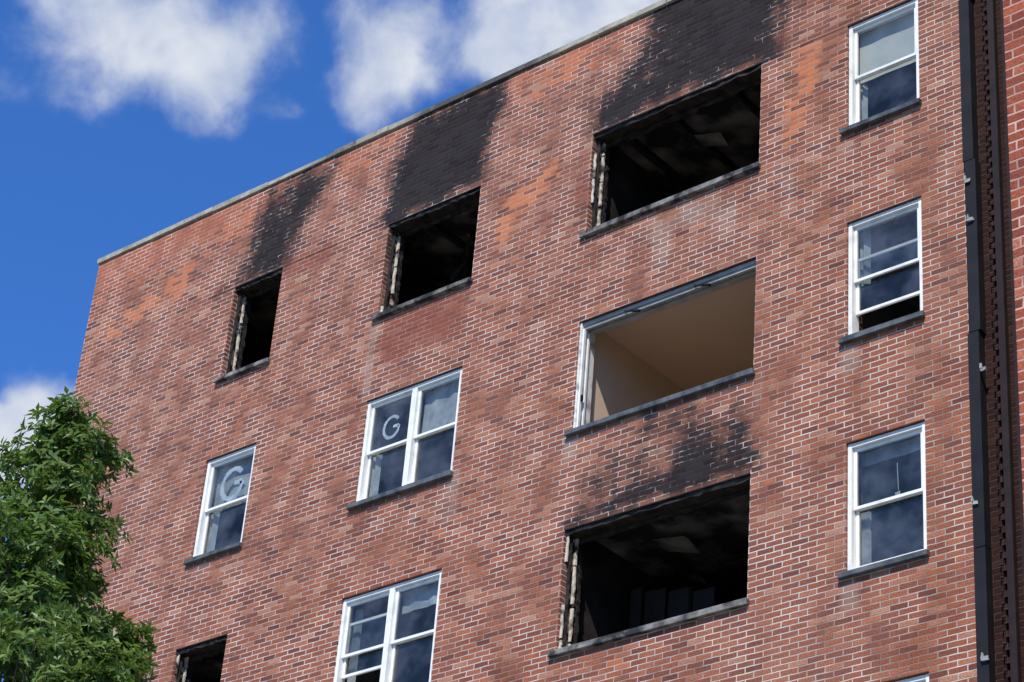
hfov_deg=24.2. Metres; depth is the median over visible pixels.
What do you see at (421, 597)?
window
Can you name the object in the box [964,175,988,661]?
pipe brackets
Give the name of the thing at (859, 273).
window
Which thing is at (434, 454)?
room
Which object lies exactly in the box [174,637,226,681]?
burned room
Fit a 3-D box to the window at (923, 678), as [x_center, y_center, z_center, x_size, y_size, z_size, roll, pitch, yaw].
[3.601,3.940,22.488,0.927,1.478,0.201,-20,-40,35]
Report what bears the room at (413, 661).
attached to the facade wall at (506, 506)
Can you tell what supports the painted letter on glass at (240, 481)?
attached to the window at (230, 489)
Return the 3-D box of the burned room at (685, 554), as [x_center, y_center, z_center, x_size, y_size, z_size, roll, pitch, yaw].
[2.953,3.588,26.557,2.955,2.516,4.191,-20,-40,35]
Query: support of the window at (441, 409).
attached to the facade wall at (506, 506)
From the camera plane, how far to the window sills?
26.52 m
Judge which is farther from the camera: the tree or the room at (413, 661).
the room at (413, 661)
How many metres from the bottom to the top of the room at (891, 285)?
2.506 m
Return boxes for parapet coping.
[97,0,677,264]
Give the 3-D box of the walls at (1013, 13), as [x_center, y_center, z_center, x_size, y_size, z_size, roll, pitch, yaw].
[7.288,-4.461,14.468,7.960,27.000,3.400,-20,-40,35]
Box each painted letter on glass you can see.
[220,466,243,500]
[383,415,399,439]
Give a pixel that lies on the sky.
(122, 122)
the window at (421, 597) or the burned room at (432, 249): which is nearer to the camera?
the window at (421, 597)
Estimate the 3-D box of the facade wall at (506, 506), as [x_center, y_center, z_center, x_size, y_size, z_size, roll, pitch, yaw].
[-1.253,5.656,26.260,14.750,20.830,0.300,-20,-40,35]
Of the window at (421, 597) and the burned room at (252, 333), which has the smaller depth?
the window at (421, 597)
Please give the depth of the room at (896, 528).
25.46 m
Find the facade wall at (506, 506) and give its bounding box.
[40,0,976,681]
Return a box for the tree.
[0,386,160,681]
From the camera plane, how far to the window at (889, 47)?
27.01 m
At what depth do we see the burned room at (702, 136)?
29.56 m
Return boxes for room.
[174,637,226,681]
[214,502,245,549]
[226,269,282,373]
[355,594,435,681]
[378,395,454,493]
[380,187,480,311]
[558,476,749,647]
[590,276,755,421]
[591,64,761,227]
[862,62,964,175]
[862,201,968,329]
[862,450,923,562]
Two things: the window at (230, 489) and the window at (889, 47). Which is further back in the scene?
the window at (230, 489)
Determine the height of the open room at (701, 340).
2.506 m
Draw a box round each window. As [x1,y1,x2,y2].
[193,444,255,556]
[334,570,441,681]
[356,368,461,501]
[847,421,926,570]
[848,198,922,334]
[849,0,918,124]
[895,673,928,681]
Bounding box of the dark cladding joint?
[958,0,1023,681]
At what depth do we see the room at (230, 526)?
32.74 m
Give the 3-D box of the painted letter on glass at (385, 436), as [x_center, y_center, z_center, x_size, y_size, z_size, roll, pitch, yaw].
[-1.497,1.069,29.622,0.300,0.346,0.001,-20,-40,35]
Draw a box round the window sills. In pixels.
[183,98,929,658]
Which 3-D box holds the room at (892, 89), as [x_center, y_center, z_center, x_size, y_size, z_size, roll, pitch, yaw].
[5.321,-1.954,27.739,1.681,2.506,3.200,-20,-40,35]
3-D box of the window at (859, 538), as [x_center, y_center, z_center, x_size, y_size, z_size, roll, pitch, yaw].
[3.810,1.605,23.924,0.927,1.478,0.201,-20,-40,35]
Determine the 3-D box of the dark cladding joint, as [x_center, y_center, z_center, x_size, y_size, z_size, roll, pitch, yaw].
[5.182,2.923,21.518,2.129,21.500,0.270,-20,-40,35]
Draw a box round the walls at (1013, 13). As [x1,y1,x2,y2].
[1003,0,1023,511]
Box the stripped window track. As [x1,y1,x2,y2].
[573,259,755,427]
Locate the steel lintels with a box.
[176,0,928,681]
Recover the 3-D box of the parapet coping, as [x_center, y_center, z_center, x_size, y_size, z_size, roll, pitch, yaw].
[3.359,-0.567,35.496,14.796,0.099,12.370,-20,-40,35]
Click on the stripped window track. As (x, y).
(590, 330)
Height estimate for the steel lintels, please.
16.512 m
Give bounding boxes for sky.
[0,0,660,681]

